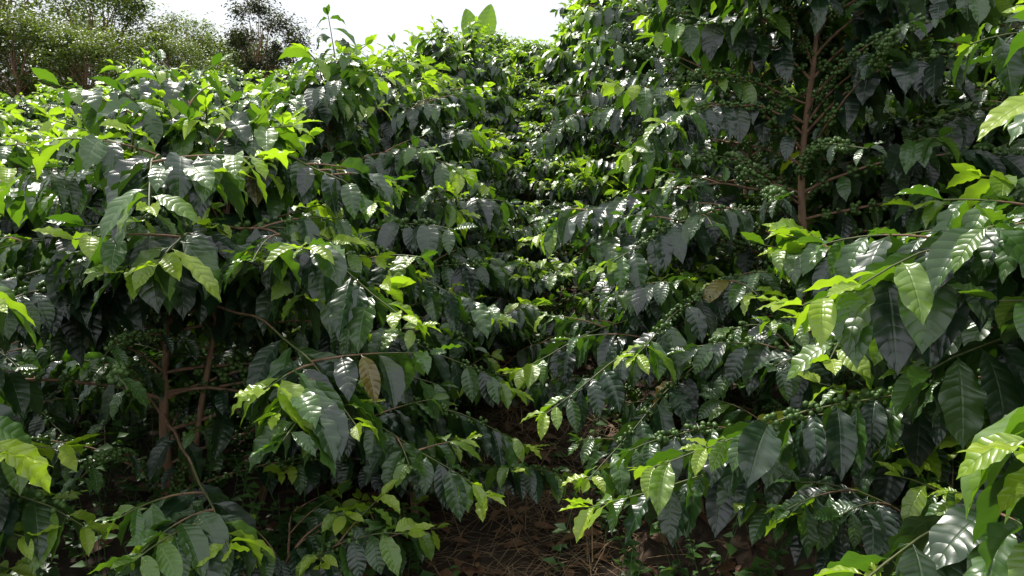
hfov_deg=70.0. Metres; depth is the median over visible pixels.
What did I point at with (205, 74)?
coffee bush
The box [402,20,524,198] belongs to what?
coffee bush
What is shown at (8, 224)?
coffee bush
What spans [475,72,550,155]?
coffee bush
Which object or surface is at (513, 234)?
coffee bush
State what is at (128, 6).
tree
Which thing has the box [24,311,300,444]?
coffee bush
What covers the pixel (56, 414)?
coffee bush
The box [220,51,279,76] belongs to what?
tree
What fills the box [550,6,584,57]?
coffee bush
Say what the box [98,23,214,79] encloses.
tree
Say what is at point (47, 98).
coffee bush
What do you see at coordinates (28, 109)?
coffee bush
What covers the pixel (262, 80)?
coffee bush
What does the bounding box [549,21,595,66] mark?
coffee bush
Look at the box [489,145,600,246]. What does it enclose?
coffee bush
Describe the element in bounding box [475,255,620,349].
coffee bush
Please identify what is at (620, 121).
coffee bush
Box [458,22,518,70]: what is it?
coffee bush
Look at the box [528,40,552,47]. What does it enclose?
coffee bush
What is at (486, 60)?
coffee bush
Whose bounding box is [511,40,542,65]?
coffee bush
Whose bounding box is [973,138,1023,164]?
coffee bush
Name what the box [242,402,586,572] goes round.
coffee bush
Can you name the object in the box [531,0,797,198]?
coffee bush
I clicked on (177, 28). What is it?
tree
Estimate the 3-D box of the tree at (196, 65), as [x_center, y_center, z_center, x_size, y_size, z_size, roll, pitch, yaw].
[-7.804,-5.090,19.283,2.284,2.509,2.810,1,5,14]
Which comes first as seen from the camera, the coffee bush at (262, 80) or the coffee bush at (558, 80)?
the coffee bush at (262, 80)
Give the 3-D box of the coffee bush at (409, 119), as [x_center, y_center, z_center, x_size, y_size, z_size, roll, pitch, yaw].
[-0.853,-0.715,4.766,1.896,1.747,1.945,0,5,0]
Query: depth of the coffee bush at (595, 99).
6.40 m
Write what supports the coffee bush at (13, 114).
on the ground at (700, 532)
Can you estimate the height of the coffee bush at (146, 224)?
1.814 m
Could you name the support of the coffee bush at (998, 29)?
on the ground at (700, 532)
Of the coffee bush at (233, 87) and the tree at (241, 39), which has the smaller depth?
the coffee bush at (233, 87)
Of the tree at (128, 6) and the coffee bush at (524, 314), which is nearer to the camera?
the coffee bush at (524, 314)
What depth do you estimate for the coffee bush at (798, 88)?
5.59 m
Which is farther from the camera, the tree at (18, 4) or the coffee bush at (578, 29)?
the tree at (18, 4)
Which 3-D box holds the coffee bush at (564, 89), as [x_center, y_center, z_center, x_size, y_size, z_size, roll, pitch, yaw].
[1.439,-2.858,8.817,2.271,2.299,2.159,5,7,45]
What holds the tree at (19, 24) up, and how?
on the ground at (700, 532)
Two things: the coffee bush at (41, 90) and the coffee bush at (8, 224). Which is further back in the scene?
the coffee bush at (41, 90)
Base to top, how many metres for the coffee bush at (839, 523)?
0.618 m
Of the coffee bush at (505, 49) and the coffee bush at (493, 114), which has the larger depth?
the coffee bush at (505, 49)
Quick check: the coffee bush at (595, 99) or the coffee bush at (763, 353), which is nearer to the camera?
the coffee bush at (763, 353)
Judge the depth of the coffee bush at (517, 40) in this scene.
16.28 m
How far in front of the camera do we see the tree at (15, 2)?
25.93 m
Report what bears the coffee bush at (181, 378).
on the ground at (700, 532)
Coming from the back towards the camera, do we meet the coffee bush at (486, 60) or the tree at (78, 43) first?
the tree at (78, 43)
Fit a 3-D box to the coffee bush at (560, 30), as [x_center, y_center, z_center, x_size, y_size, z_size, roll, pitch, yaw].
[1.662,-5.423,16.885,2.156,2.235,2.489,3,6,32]
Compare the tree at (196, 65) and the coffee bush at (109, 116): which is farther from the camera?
the tree at (196, 65)
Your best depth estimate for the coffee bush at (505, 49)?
13.81 m
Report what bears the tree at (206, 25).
on the ground at (700, 532)
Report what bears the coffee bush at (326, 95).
on the ground at (700, 532)
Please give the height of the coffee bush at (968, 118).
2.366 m
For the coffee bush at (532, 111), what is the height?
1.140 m
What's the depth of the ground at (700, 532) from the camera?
2.55 m
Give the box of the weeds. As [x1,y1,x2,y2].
[0,137,1021,575]
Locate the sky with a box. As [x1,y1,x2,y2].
[0,0,570,83]
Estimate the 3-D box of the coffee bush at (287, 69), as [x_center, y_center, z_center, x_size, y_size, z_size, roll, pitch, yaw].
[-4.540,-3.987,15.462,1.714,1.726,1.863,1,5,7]
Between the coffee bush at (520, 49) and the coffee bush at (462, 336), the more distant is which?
the coffee bush at (520, 49)
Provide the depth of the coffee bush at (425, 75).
5.71 m
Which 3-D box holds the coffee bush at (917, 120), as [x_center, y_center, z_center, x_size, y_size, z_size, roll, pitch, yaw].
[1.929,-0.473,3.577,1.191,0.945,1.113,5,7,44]
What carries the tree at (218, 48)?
on the ground at (700, 532)
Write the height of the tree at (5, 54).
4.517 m
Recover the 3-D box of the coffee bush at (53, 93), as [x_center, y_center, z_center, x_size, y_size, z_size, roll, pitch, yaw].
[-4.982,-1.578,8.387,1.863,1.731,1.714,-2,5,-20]
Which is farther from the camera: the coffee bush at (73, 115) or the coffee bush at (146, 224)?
the coffee bush at (73, 115)
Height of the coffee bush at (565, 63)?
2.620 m
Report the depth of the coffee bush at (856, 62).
2.75 m
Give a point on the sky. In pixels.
(533, 20)
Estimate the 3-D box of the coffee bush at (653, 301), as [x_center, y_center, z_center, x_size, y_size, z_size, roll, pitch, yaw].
[0.606,0.253,2.857,1.226,0.915,1.041,-3,6,-33]
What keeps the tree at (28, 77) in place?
on the ground at (700, 532)
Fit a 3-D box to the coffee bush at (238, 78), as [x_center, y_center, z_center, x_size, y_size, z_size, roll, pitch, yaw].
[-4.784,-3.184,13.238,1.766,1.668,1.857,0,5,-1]
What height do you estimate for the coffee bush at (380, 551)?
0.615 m
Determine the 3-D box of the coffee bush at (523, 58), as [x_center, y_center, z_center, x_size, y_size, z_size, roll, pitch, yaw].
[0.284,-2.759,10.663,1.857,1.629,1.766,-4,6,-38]
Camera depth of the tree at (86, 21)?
21.89 m
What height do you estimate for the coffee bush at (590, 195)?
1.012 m
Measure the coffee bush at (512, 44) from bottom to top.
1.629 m
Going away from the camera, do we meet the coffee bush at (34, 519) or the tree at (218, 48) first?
the coffee bush at (34, 519)
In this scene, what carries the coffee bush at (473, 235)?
on the ground at (700, 532)
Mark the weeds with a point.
(134, 433)
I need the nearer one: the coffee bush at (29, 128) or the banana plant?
the coffee bush at (29, 128)
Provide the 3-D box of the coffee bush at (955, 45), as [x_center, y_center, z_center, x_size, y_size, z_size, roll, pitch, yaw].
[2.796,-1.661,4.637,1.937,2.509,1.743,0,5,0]
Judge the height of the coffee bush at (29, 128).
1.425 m
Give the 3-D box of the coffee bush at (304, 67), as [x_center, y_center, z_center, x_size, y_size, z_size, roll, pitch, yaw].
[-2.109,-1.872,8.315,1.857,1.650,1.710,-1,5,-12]
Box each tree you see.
[0,0,77,83]
[0,0,90,101]
[0,0,91,97]
[0,0,159,99]
[0,1,42,94]
[2,4,131,99]
[13,15,147,95]
[15,0,181,87]
[91,6,227,84]
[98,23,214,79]
[126,6,217,80]
[179,49,252,81]
[186,23,289,76]
[212,0,319,78]
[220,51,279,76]
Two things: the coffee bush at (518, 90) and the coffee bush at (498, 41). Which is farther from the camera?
the coffee bush at (498, 41)
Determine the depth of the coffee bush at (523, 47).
11.74 m
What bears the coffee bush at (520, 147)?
on the ground at (700, 532)
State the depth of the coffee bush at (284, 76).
11.38 m
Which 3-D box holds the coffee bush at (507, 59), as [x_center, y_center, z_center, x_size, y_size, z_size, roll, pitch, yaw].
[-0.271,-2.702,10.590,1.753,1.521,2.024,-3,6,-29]
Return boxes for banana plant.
[461,4,496,41]
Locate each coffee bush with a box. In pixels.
[0,44,547,575]
[0,92,53,143]
[0,97,23,136]
[0,104,155,431]
[0,106,51,170]
[0,113,69,170]
[0,182,118,575]
[0,338,109,498]
[15,82,70,105]
[15,93,61,130]
[18,77,104,142]
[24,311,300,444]
[27,47,234,184]
[96,61,183,133]
[136,306,432,425]
[184,65,227,88]
[191,66,273,145]
[208,4,521,348]
[223,478,450,575]
[224,61,271,90]
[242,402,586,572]
[244,67,303,87]
[256,77,292,115]
[262,63,308,82]
[264,247,512,405]
[281,42,356,93]
[312,44,509,303]
[318,33,521,205]
[390,187,550,331]
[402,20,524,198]
[403,297,619,427]
[407,14,539,173]
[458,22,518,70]
[463,47,518,155]
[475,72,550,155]
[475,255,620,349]
[477,22,519,66]
[477,50,537,94]
[483,32,514,53]
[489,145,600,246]
[490,91,595,164]
[490,200,601,290]
[492,113,596,207]
[495,35,521,48]
[496,0,1023,510]
[498,181,722,338]
[500,39,564,107]
[500,161,627,281]
[502,54,595,146]
[504,39,519,52]
[505,38,556,82]
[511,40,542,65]
[514,246,796,482]
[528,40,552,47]
[529,0,674,144]
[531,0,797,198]
[543,0,606,102]
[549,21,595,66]
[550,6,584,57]
[551,2,571,44]
[560,0,1023,575]
[564,0,773,178]
[580,0,934,222]
[612,218,998,489]
[709,415,1020,575]
[764,92,1022,240]
[766,3,1023,121]
[804,0,1023,121]
[864,20,1023,200]
[945,0,1023,81]
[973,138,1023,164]
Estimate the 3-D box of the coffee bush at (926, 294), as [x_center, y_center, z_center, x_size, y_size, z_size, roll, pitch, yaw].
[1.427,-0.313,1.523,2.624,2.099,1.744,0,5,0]
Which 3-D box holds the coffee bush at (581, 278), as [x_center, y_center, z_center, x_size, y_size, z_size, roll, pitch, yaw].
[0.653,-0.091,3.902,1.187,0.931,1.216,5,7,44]
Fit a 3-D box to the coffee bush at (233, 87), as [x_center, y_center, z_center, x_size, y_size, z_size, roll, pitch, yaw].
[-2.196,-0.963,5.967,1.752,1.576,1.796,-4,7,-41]
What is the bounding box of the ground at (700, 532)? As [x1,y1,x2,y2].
[0,138,908,575]
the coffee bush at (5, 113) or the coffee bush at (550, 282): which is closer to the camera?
the coffee bush at (550, 282)

